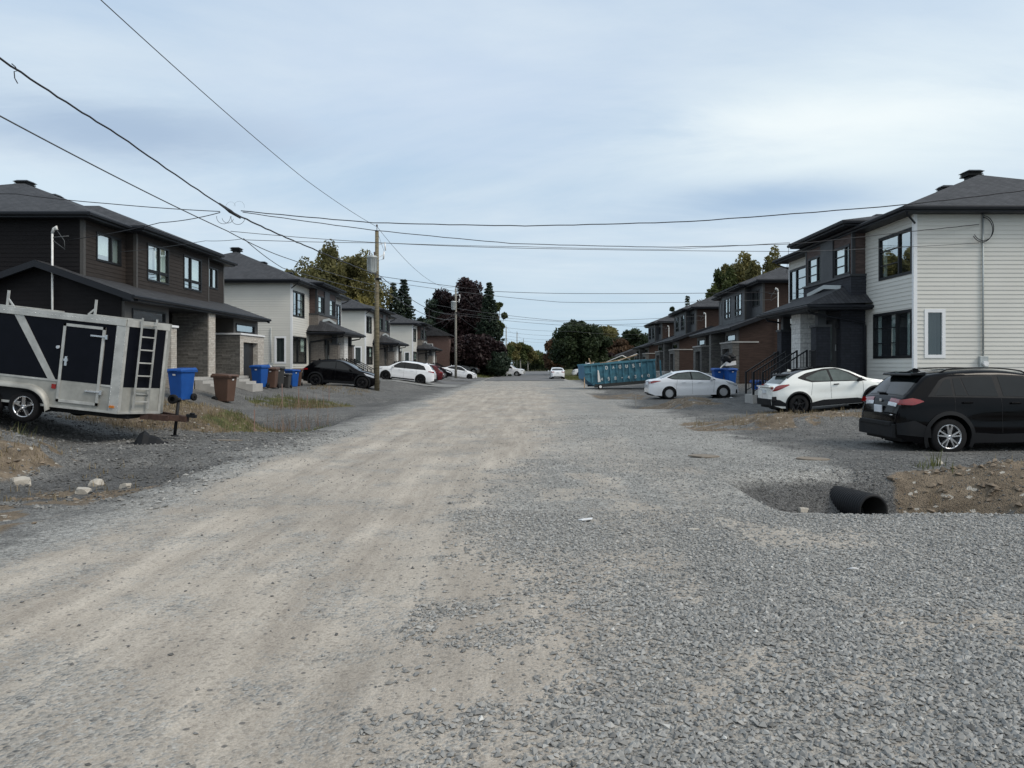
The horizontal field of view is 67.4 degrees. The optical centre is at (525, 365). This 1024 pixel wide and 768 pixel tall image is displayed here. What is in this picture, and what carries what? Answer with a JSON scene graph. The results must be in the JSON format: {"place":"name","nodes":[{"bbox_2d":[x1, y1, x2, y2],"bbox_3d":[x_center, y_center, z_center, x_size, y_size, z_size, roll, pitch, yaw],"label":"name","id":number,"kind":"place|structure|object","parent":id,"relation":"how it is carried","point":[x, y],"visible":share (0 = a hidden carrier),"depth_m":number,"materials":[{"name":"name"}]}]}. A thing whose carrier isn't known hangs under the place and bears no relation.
{"place":"outdoors","nodes":[
{"label":"outdoors","id":0,"kind":"place"},
{"bbox_2d":[0,374,1023,767],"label":"road","id":1,"kind":"structure","parent":0,"point":[116,706],"depth_m":5.46,"materials":[{"name":"gravel"}]},
{"bbox_2d":[506,365,524,375],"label":"pickup truck","id":2,"kind":"object","parent":1,"relation":"on","point":[515,371],"visible":0.49,"depth_m":117.54,"materials":[{"name":"white paint"}]},
{"bbox_2d":[0,368,1023,536],"bbox_3d":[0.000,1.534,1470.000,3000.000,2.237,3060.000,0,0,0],"label":"ground","id":3,"kind":"structure","parent":0,"point":[22,518],"depth_m":13.53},
{"bbox_2d":[10,476,30,485],"bbox_3d":[-8.103,1.881,12.321,0.212,0.159,0.265,15,1,40],"label":"rock","id":4,"kind":"object","parent":3,"relation":"on","point":[23,480],"visible":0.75,"depth_m":12.26,"materials":[{"name":"stone"}]},
{"bbox_2d":[0,180,270,393],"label":"twin house","id":5,"kind":"structure","parent":3,"relation":"on","point":[46,262],"depth_m":28.80,"materials":[{"name":"brown"}]},
{"bbox_2d":[96,231,121,265],"bbox_3d":[-15.435,-4.220,28.025,0.530,1.024,1.674,0,0,0],"label":"window","id":6,"kind":"structure","parent":5,"relation":"in","point":[108,248],"depth_m":28.06,"materials":[{"name":"glass"}]},
{"bbox_2d":[132,308,165,323],"bbox_3d":[-13.835,-1.760,27.780,0.530,0.424,2.464,0,0,0],"label":"window","id":7,"kind":"structure","parent":5,"relation":"in","point":[150,316],"depth_m":27.78,"materials":[{"name":"glass"}]},
{"bbox_2d":[147,243,168,284],"bbox_3d":[-15.035,-4.050,30.950,0.530,1.484,1.824,0,0,0],"label":"window","id":8,"kind":"structure","parent":5,"relation":"in","point":[157,258],"depth_m":30.96,"materials":[{"name":"glass"}]},
{"bbox_2d":[183,254,201,292],"bbox_3d":[-15.035,-4.050,34.150,0.530,1.484,1.824,0,0,0],"label":"window","id":9,"kind":"structure","parent":5,"relation":"in","point":[192,266],"depth_m":34.22,"materials":[{"name":"glass"}]},
{"bbox_2d":[209,267,217,289],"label":"window","id":10,"kind":"structure","parent":5,"relation":"in","point":[213,272],"depth_m":37.50,"materials":[{"name":"glass"}]},
{"bbox_2d":[236,323,254,333],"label":"window","id":11,"kind":"structure","parent":5,"relation":"in","point":[241,328],"depth_m":37.28,"materials":[{"name":"glass"}]},
{"bbox_2d":[244,343,252,380],"bbox_3d":[-13.562,0.160,37.220,0.075,2.480,1.940,0,0,0],"label":"front door","id":12,"kind":"structure","parent":5,"relation":"in","point":[248,347],"depth_m":37.52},
{"bbox_2d":[167,368,197,400],"bbox_3d":[-11.818,0.664,26.409,0.677,1.148,0.961,0,0,15],"label":"wheelie bin","id":13,"kind":"object","parent":3,"relation":"on","point":[181,382],"visible":0.89,"depth_m":26.14,"materials":[{"name":"blue plastic"}]},
{"bbox_2d":[249,365,269,387],"bbox_3d":[-12.448,0.533,36.009,0.652,1.104,0.925,0,0,10],"label":"wheelie bin","id":14,"kind":"object","parent":3,"relation":"on","point":[259,373],"visible":0.76,"depth_m":35.72,"materials":[{"name":"blue plastic"}]},
{"bbox_2d":[267,367,279,387],"bbox_3d":[-12.251,0.614,37.109,0.620,1.051,0.880,0,0,-5],"label":"wheelie bin","id":15,"kind":"object","parent":3,"relation":"on","point":[272,379],"visible":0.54,"depth_m":36.83,"materials":[{"name":"brown plastic"}]},
{"bbox_2d":[272,366,285,386],"bbox_3d":[-12.303,0.592,38.308,0.633,1.072,0.898,0,0,-20],"label":"wheelie bin","id":16,"kind":"object","parent":3,"relation":"on","point":[281,376],"visible":0.48,"depth_m":38.07,"materials":[{"name":"grey plastic"}]},
{"bbox_2d":[284,373,291,387],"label":"wheelie bin","id":17,"kind":"object","parent":3,"relation":"on","point":[287,379],"visible":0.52,"depth_m":38.71,"materials":[{"name":"grey plastic"}]},
{"bbox_2d":[222,247,373,383],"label":"twin house","id":18,"kind":"structure","parent":3,"relation":"on","point":[303,328],"depth_m":47.44,"materials":[{"name":"white plastic"}]},
{"bbox_2d":[274,336,285,363],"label":"window","id":19,"kind":"structure","parent":18,"relation":"in","point":[279,341],"depth_m":46.45,"materials":[{"name":"white glass"}]},
{"bbox_2d":[293,290,304,318],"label":"window","id":20,"kind":"structure","parent":18,"relation":"in","point":[298,297],"depth_m":47.84,"materials":[{"name":"glass"}]},
{"bbox_2d":[293,336,306,363],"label":"window","id":21,"kind":"structure","parent":18,"relation":"in","point":[299,343],"depth_m":48.05,"materials":[{"name":"glass"}]},
{"bbox_2d":[265,391,334,431],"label":"tall dry weeds","id":22,"kind":"object","parent":3,"relation":"on","point":[296,405],"visible":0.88,"depth_m":25.94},
{"bbox_2d":[284,267,322,280],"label":"tree","id":23,"kind":"object","parent":3,"relation":"on","point":[310,273],"visible":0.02,"depth_m":91.22,"materials":[{"name":"green plant"}]},
{"bbox_2d":[294,240,393,308],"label":"tree","id":24,"kind":"object","parent":3,"relation":"on","point":[328,264],"visible":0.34,"depth_m":101.52,"materials":[{"name":"green plant"}]},
{"bbox_2d":[349,295,382,307],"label":"tree","id":25,"kind":"object","parent":3,"relation":"on","point":[364,300],"visible":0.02,"depth_m":97.19,"materials":[{"name":"green plant"}]},
{"bbox_2d":[341,295,408,372],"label":"twin house","id":26,"kind":"structure","parent":3,"relation":"on","point":[357,316],"depth_m":71.12,"materials":[{"name":"grey"}]},
{"bbox_2d":[354,346,361,364],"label":"door","id":27,"kind":"structure","parent":26,"relation":"in","point":[356,348],"depth_m":69.40,"materials":[{"name":"grey plastic"}]},
{"bbox_2d":[360,346,372,364],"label":"window","id":28,"kind":"structure","parent":26,"relation":"in","point":[369,350],"depth_m":70.83,"materials":[{"name":"glass"}]},
{"bbox_2d":[386,283,403,315],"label":"tree","id":29,"kind":"object","parent":3,"relation":"on","point":[395,304],"visible":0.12,"depth_m":109.67,"materials":[{"name":"green plant"}]},
{"bbox_2d":[397,279,416,320],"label":"tree","id":30,"kind":"object","parent":3,"relation":"on","point":[406,312],"visible":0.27,"depth_m":111.59,"materials":[{"name":"green plant"}]},
{"bbox_2d":[372,303,444,366],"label":"twin house","id":31,"kind":"structure","parent":3,"relation":"on","point":[412,333],"depth_m":92.77,"materials":[{"name":"grey"}]},
{"bbox_2d":[380,378,462,386],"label":"asphalt drive","id":32,"kind":"structure","parent":3,"relation":"on","point":[426,383],"depth_m":62.50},
{"bbox_2d":[379,361,436,383],"bbox_3d":[-9.791,0.490,63.000,4.990,1.756,2.282,6,0,0],"label":"parked car","id":33,"kind":"object","parent":32,"relation":"on","point":[419,372],"visible":0.93,"depth_m":62.07,"materials":[{"name":"white paint"}]},
{"bbox_2d":[417,298,449,332],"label":"tree","id":34,"kind":"object","parent":3,"relation":"on","point":[431,321],"visible":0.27,"depth_m":119.20,"materials":[{"name":"green plant"}]},
{"bbox_2d":[427,326,454,366],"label":"brick house","id":35,"kind":"structure","parent":3,"relation":"on","point":[440,339],"depth_m":108.00,"materials":[{"name":"brown brick"}]},
{"bbox_2d":[434,380,470,383],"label":"asphalt drive","id":36,"kind":"structure","parent":3,"relation":"on","point":[443,382],"depth_m":71.21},
{"bbox_2d":[432,365,443,380],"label":"parked car","id":37,"kind":"object","parent":36,"relation":"on","point":[439,373],"visible":0.25,"depth_m":69.72,"materials":[{"name":"red paint"}]},
{"bbox_2d":[425,277,484,336],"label":"tree","id":38,"kind":"object","parent":3,"relation":"on","point":[444,297],"visible":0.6,"depth_m":119.07,"materials":[{"name":"purple plant"}]},
{"bbox_2d":[444,376,485,380],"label":"asphalt drive","id":39,"kind":"structure","parent":3,"relation":"on","point":[462,378],"depth_m":88.34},
{"bbox_2d":[451,289,459,377],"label":"utility pole","id":40,"kind":"object","parent":39,"relation":"on","point":[454,305],"visible":0.93,"depth_m":89.89,"materials":[{"name":"brown wood"}]},
{"bbox_2d":[457,362,480,372],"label":"parked car","id":41,"kind":"object","parent":3,"relation":"on","point":[473,369],"visible":0.38,"depth_m":111.12,"materials":[{"name":"grey paint"}]},
{"bbox_2d":[450,333,507,368],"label":"tree","id":42,"kind":"object","parent":3,"relation":"on","point":[477,350],"visible":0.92,"depth_m":109.23,"materials":[{"name":"purple plant"}]},
{"bbox_2d":[474,282,511,375],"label":"tree","id":43,"kind":"object","parent":3,"relation":"on","point":[490,325],"visible":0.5,"depth_m":116.33,"materials":[{"name":"green plant"}]},
{"bbox_2d":[486,351,510,376],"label":"tree","id":44,"kind":"object","parent":3,"relation":"on","point":[498,363],"visible":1,"depth_m":109.31,"materials":[{"name":"green plant"}]},
{"bbox_2d":[493,302,507,335],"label":"tree","id":45,"kind":"object","parent":3,"relation":"on","point":[503,315],"visible":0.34,"depth_m":133.70,"materials":[{"name":"green plant"}]},
{"bbox_2d":[0,384,1021,504],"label":"straw grass","id":46,"kind":"structure","parent":3,"relation":"on","point":[184,405],"depth_m":21.20,"materials":[{"name":"plant"}]},
{"bbox_2d":[0,406,1023,767],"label":"gravel chips","id":47,"kind":"object","parent":3,"relation":"on","point":[818,622],"visible":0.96,"depth_m":5.10,"materials":[{"name":"gravel"}]},
{"bbox_2d":[0,376,1023,579],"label":"driveways","id":48,"kind":"structure","parent":3,"relation":"on","point":[204,397],"depth_m":17.52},
{"bbox_2d":[0,290,196,436],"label":"cargo trailer","id":49,"kind":"object","parent":48,"relation":"on","point":[95,364],"visible":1,"depth_m":16.55,"materials":[{"name":"metal"}]},
{"bbox_2d":[125,431,167,444],"bbox_3d":[-8.206,1.560,16.611,0.960,0.300,0.400,0,0,-6],"label":"gravel pile","id":50,"kind":"object","parent":48,"relation":"on","point":[144,437],"visible":0.9,"depth_m":16.51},
{"bbox_2d":[210,373,238,401],"bbox_3d":[-11.309,0.866,28.902,0.916,1.094,0.646,0,0,15],"label":"wheelie bin","id":51,"kind":"object","parent":48,"relation":"on","point":[224,386],"visible":0.97,"depth_m":28.68,"materials":[{"name":"brown plastic"}]},
{"bbox_2d":[284,369,300,386],"bbox_3d":[-12.707,0.715,41.804,0.835,0.997,0.589,0,0,30],"label":"wheelie bin","id":52,"kind":"object","parent":48,"relation":"on","point":[294,377],"visible":0.62,"depth_m":41.61,"materials":[{"name":"blue plastic"}]},
{"bbox_2d":[301,359,374,387],"bbox_3d":[-10.800,0.477,45.200,4.390,1.600,2.176,4,0,0],"label":"parked car","id":53,"kind":"object","parent":48,"relation":"on","point":[320,372],"visible":0.95,"depth_m":44.33,"materials":[{"name":"black paint"}]},
{"bbox_2d":[367,224,385,390],"bbox_3d":[-8.615,-3.198,44.373,1.070,9.964,0.775,0,0,0],"label":"utility pole","id":54,"kind":"object","parent":48,"relation":"on","point":[372,263],"visible":0.91,"depth_m":44.48,"materials":[{"name":"brown wood"}]},
{"bbox_2d":[101,0,376,226],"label":"power line","id":55,"kind":"object","parent":54,"relation":"attached to","point":[212,100],"visible":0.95,"depth_m":20.47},
{"bbox_2d":[236,213,379,275],"bbox_3d":[-8.546,-4.815,33.400,0.136,0.752,22.202,0,0,0],"label":"power line","id":56,"kind":"object","parent":54,"relation":"attached to","point":[301,243],"visible":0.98,"depth_m":29.22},
{"bbox_2d":[381,276,762,293],"bbox_3d":[3.097,-4.713,45.726,23.085,0.901,1.083,0,0,-3],"label":"power line","id":57,"kind":"object","parent":54,"relation":"attached to","point":[586,293],"visible":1,"depth_m":45.92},
{"bbox_2d":[385,281,770,302],"bbox_3d":[3.102,-4.312,45.626,23.084,1.198,0.879,0,0,-3],"label":"power line","id":58,"kind":"object","parent":54,"relation":"attached to","point":[575,302],"visible":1,"depth_m":45.84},
{"bbox_2d":[442,365,476,378],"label":"parked car","id":59,"kind":"object","parent":48,"relation":"on","point":[463,372],"visible":0.72,"depth_m":92.14,"materials":[{"name":"white paint"}]},
{"bbox_2d":[577,359,661,388],"bbox_3d":[6.743,0.640,54.968,5.530,1.795,2.780,-4,1,-7],"label":"roll off container","id":60,"kind":"object","parent":48,"relation":"on","point":[628,372],"visible":0.97,"depth_m":53.90,"materials":[{"name":"metal"}]},
{"bbox_2d":[644,370,737,398],"bbox_3d":[8.389,0.966,38.939,4.540,1.430,2.130,-2,0,-1],"label":"parked car","id":61,"kind":"object","parent":48,"relation":"on","point":[671,385],"visible":1,"depth_m":38.09,"materials":[{"name":"white paint"}]},
{"bbox_2d":[757,366,882,413],"bbox_3d":[10.513,0.797,27.023,4.395,1.567,2.172,-5,0,-2],"label":"parked car","id":62,"kind":"object","parent":48,"relation":"on","point":[802,389],"visible":0.84,"depth_m":26.16,"materials":[{"name":"white paint"}]},
{"bbox_2d":[859,367,1023,451],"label":"parked car","id":63,"kind":"object","parent":48,"relation":"on","point":[953,409],"visible":0.99,"depth_m":15.11,"materials":[{"name":"black paint"}]},
{"bbox_2d":[2,397,1023,527],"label":"earth rubble","id":64,"kind":"object","parent":3,"relation":"on","point":[994,488],"visible":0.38,"depth_m":11.89,"materials":[{"name":"stone"}]},
{"bbox_2d":[507,341,521,365],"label":"tree","id":65,"kind":"object","parent":3,"relation":"on","point":[516,352],"visible":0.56,"depth_m":199.34,"materials":[{"name":"green plant"}]},
{"bbox_2d":[518,341,530,368],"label":"tree","id":66,"kind":"object","parent":3,"relation":"on","point":[525,349],"visible":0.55,"depth_m":204.09,"materials":[{"name":"green plant"}]},
{"bbox_2d":[526,347,538,370],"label":"tree","id":67,"kind":"object","parent":3,"relation":"on","point":[531,354],"visible":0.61,"depth_m":209.41,"materials":[{"name":"green plant"}]},
{"bbox_2d":[511,363,570,370],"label":"hedge","id":68,"kind":"object","parent":3,"relation":"on","point":[532,367],"visible":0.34,"depth_m":215.67,"materials":[{"name":"green plant"}]},
{"bbox_2d":[542,338,563,369],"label":"tree","id":69,"kind":"object","parent":3,"relation":"on","point":[548,364],"visible":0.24,"depth_m":138.97,"materials":[{"name":"green plant"}]},
{"bbox_2d":[547,319,612,369],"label":"tree","id":70,"kind":"object","parent":3,"relation":"on","point":[571,348],"visible":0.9,"depth_m":124.97,"materials":[{"name":"green plant"}]},
{"bbox_2d":[219,393,953,473],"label":"green weeds","id":71,"kind":"object","parent":3,"relation":"on","point":[314,405],"visible":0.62,"depth_m":30.86,"materials":[{"name":"plant"}]},
{"bbox_2d":[577,355,633,368],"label":"hedge","id":72,"kind":"object","parent":3,"relation":"on","point":[603,359],"visible":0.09,"depth_m":125.67,"materials":[{"name":"green plant"}]},
{"bbox_2d":[598,325,618,350],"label":"tree","id":73,"kind":"object","parent":3,"relation":"on","point":[610,331],"visible":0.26,"depth_m":147.44,"materials":[{"name":"green plant"}]},
{"bbox_2d":[605,337,633,354],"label":"tree","id":74,"kind":"object","parent":3,"relation":"on","point":[620,345],"visible":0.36,"depth_m":136.05,"materials":[{"name":"brown plant"}]},
{"bbox_2d":[613,349,635,359],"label":"house","id":75,"kind":"structure","parent":3,"relation":"on","point":[629,352],"depth_m":127.60,"materials":[{"name":"white plastic"}]},
{"bbox_2d":[613,327,647,346],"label":"tree","id":76,"kind":"object","parent":3,"relation":"on","point":[637,340],"visible":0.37,"depth_m":138.34,"materials":[{"name":"green plant"}]},
{"bbox_2d":[632,315,673,359],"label":"twin house","id":77,"kind":"structure","parent":3,"relation":"on","point":[659,330],"depth_m":90.36,"materials":[{"name":"brown"}]},
{"bbox_2d":[652,296,718,377],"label":"twin house","id":78,"kind":"structure","parent":3,"relation":"on","point":[674,353],"depth_m":67.72,"materials":[{"name":"brown"}]},
{"bbox_2d":[710,368,723,378],"bbox_3d":[11.000,0.732,43.909,0.665,1.126,0.943,0,0,0],"label":"wheelie bin","id":79,"kind":"object","parent":3,"relation":"on","point":[718,373],"visible":0.54,"depth_m":43.58,"materials":[{"name":"blue plastic"}]},
{"bbox_2d":[705,266,737,298],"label":"tree","id":80,"kind":"object","parent":3,"relation":"on","point":[728,279],"visible":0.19,"depth_m":96.16,"materials":[{"name":"green plant"}]},
{"bbox_2d":[723,368,737,382],"bbox_3d":[11.549,0.683,43.309,0.620,1.051,0.880,0,0,-10],"label":"wheelie bin","id":81,"kind":"object","parent":3,"relation":"on","point":[730,374],"visible":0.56,"depth_m":43.02,"materials":[{"name":"blue plastic"}]},
{"bbox_2d":[724,361,735,365],"bbox_3d":[11.518,-0.108,43.239,0.580,0.220,0.360,-7,6,-6],"label":"cardboard box","id":82,"kind":"object","parent":81,"relation":"on","point":[731,363],"visible":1,"depth_m":43.06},
{"bbox_2d":[720,352,735,362],"bbox_3d":[11.452,-0.393,43.300,0.888,0.671,0.834,0,0,0],"label":"garbage bag","id":83,"kind":"object","parent":82,"relation":"on","point":[728,357],"visible":1,"depth_m":43.04,"materials":[{"name":"black plastic"}]},
{"bbox_2d":[713,251,761,290],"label":"tree","id":84,"kind":"object","parent":3,"relation":"on","point":[740,267],"visible":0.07,"depth_m":98.75,"materials":[{"name":"green plant"}]},
{"bbox_2d":[689,267,788,383],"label":"twin house","id":85,"kind":"structure","parent":3,"relation":"on","point":[744,335],"depth_m":46.51,"materials":[{"name":"red"}]},
{"bbox_2d":[724,297,729,319],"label":"window","id":86,"kind":"structure","parent":85,"relation":"in","point":[726,304],"depth_m":53.83,"materials":[{"name":"glass"}]},
{"bbox_2d":[735,293,741,316],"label":"window","id":87,"kind":"structure","parent":85,"relation":"in","point":[738,300],"depth_m":50.83,"materials":[{"name":"glass"}]},
{"bbox_2d":[752,289,759,307],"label":"window","id":88,"kind":"structure","parent":85,"relation":"in","point":[755,296],"depth_m":48.05,"materials":[{"name":"glass"}]},
{"bbox_2d":[744,245,780,279],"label":"tree","id":89,"kind":"object","parent":3,"relation":"on","point":[768,265],"visible":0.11,"depth_m":91.54,"materials":[{"name":"green plant"}]},
{"bbox_2d":[829,486,887,514],"bbox_3d":[4.886,2.166,12.601,0.480,0.480,2.737,0,-1,-9],"label":"culvert pipe","id":90,"kind":"object","parent":3,"relation":"on","point":[845,500],"visible":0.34,"depth_m":11.55,"materials":[{"name":"black plastic"}]},
{"bbox_2d":[745,170,1023,403],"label":"twin house","id":91,"kind":"structure","parent":3,"relation":"on","point":[864,310],"depth_m":26.65,"materials":[{"name":"white plastic"}]},
{"bbox_2d":[244,239,789,272],"bbox_3d":[2.831,-4.881,31.269,27.670,2.076,1.970,0,0,-35],"label":"power line","id":92,"kind":"object","parent":91,"relation":"attached to","point":[496,246],"visible":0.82,"depth_m":29.46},
{"bbox_2d":[230,231,974,251],"bbox_3d":[3.301,-3.916,24.550,24.139,0.421,0.909,0,0,-9],"label":"power line","id":93,"kind":"object","parent":91,"relation":"attached to","point":[596,249],"visible":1,"depth_m":24.68,"materials":[{"name":"rubber"}]},
{"bbox_2d":[243,212,978,247],"bbox_3d":[3.485,-4.291,24.509,23.790,0.931,0.851,0,0,-9],"label":"power line","id":94,"kind":"object","parent":91,"relation":"attached to","point":[595,245],"visible":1,"depth_m":24.68,"materials":[{"name":"rubber"}]},
{"bbox_2d":[789,265,805,301],"bbox_3d":[13.395,-3.905,36.965,0.530,1.574,2.454,0,0,0],"label":"window","id":95,"kind":"structure","parent":91,"relation":"in","point":[797,277],"depth_m":37.21,"materials":[{"name":"glass"}]},
{"bbox_2d":[808,255,819,284],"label":"window","id":96,"kind":"structure","parent":91,"relation":"in","point":[814,262],"depth_m":33.70,"materials":[{"name":"glass"}]},
{"bbox_2d":[828,320,835,366],"bbox_3d":[12.270,-0.730,30.650,0.120,2.140,1.000,0,0,0],"label":"door","id":97,"kind":"structure","parent":91,"relation":"in","point":[831,322],"depth_m":30.66,"materials":[{"name":"grey glass"}]},
{"bbox_2d":[834,244,849,277],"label":"window","id":98,"kind":"structure","parent":91,"relation":"in","point":[841,255],"depth_m":30.73,"materials":[{"name":"glass"}]},
{"bbox_2d":[873,309,911,358],"bbox_3d":[13.395,-1.075,27.560,0.530,1.674,2.904,0,0,0],"label":"window","id":99,"kind":"structure","parent":91,"relation":"in","point":[892,331],"depth_m":27.51,"materials":[{"name":"glass"}]},
{"bbox_2d":[878,227,911,280],"bbox_3d":[13.395,-3.905,27.335,0.530,1.574,2.454,0,0,0],"label":"window","id":100,"kind":"structure","parent":91,"relation":"in","point":[892,262],"depth_m":27.37,"materials":[{"name":"glass"}]},
{"bbox_2d":[924,309,945,357],"bbox_3d":[13.860,-1.065,26.235,0.704,1.654,0.530,0,0,0],"label":"window","id":101,"kind":"structure","parent":91,"relation":"in","point":[935,319],"depth_m":26.09,"materials":[{"name":"white glass"}]},
{"bbox_2d":[0,0,1023,362],"label":"sky","id":102,"kind":"structure","parent":0,"point":[473,112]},
{"bbox_2d":[485,371,564,380],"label":"asphalt street","id":103,"kind":"structure","parent":0,"point":[535,376],"depth_m":102.94,"materials":[{"name":"asphalt"}]},
{"bbox_2d":[549,367,564,378],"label":"parked car","id":104,"kind":"object","parent":103,"relation":"on","point":[556,372],"visible":1,"depth_m":92.13,"materials":[{"name":"white paint"}]},
{"bbox_2d":[241,190,1023,225],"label":"power line","id":105,"kind":"object","parent":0,"point":[642,222],"visible":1,"depth_m":21.39,"materials":[{"name":"rubber"}]},
{"bbox_3d":[-8.575,-4.898,12.899,0.114,0.341,0.016,0,0,0],"label":"cable hook","id":106,"kind":"object","parent":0,"visible":0},
{"bbox_2d":[0,115,227,231],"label":"power line","id":107,"kind":"object","parent":106,"relation":"attached to","point":[100,168],"visible":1,"depth_m":15.30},
{"bbox_2d":[0,57,229,210],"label":"power line","id":108,"kind":"object","parent":106,"relation":"attached to","point":[37,83],"visible":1,"depth_m":15.53,"materials":[{"name":"rubber"}]},
{"bbox_2d":[216,201,244,224],"bbox_3d":[-8.564,-4.438,22.275,0.813,0.709,0.754,0,0,-37],"label":"cable splice","id":109,"kind":"object","parent":108,"relation":"attached to","point":[233,213],"visible":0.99,"depth_m":22.34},
{"bbox_2d":[0,193,219,211],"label":"power line","id":110,"kind":"object","parent":109,"relation":"attached to","point":[105,203],"visible":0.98,"depth_m":22.29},
{"bbox_2d":[69,212,219,239],"bbox_3d":[-12.091,-4.387,24.404,7.694,0.295,0.494,0,0,30],"label":"power line","id":111,"kind":"object","parent":109,"relation":"attached to","point":[145,226],"visible":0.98,"depth_m":24.63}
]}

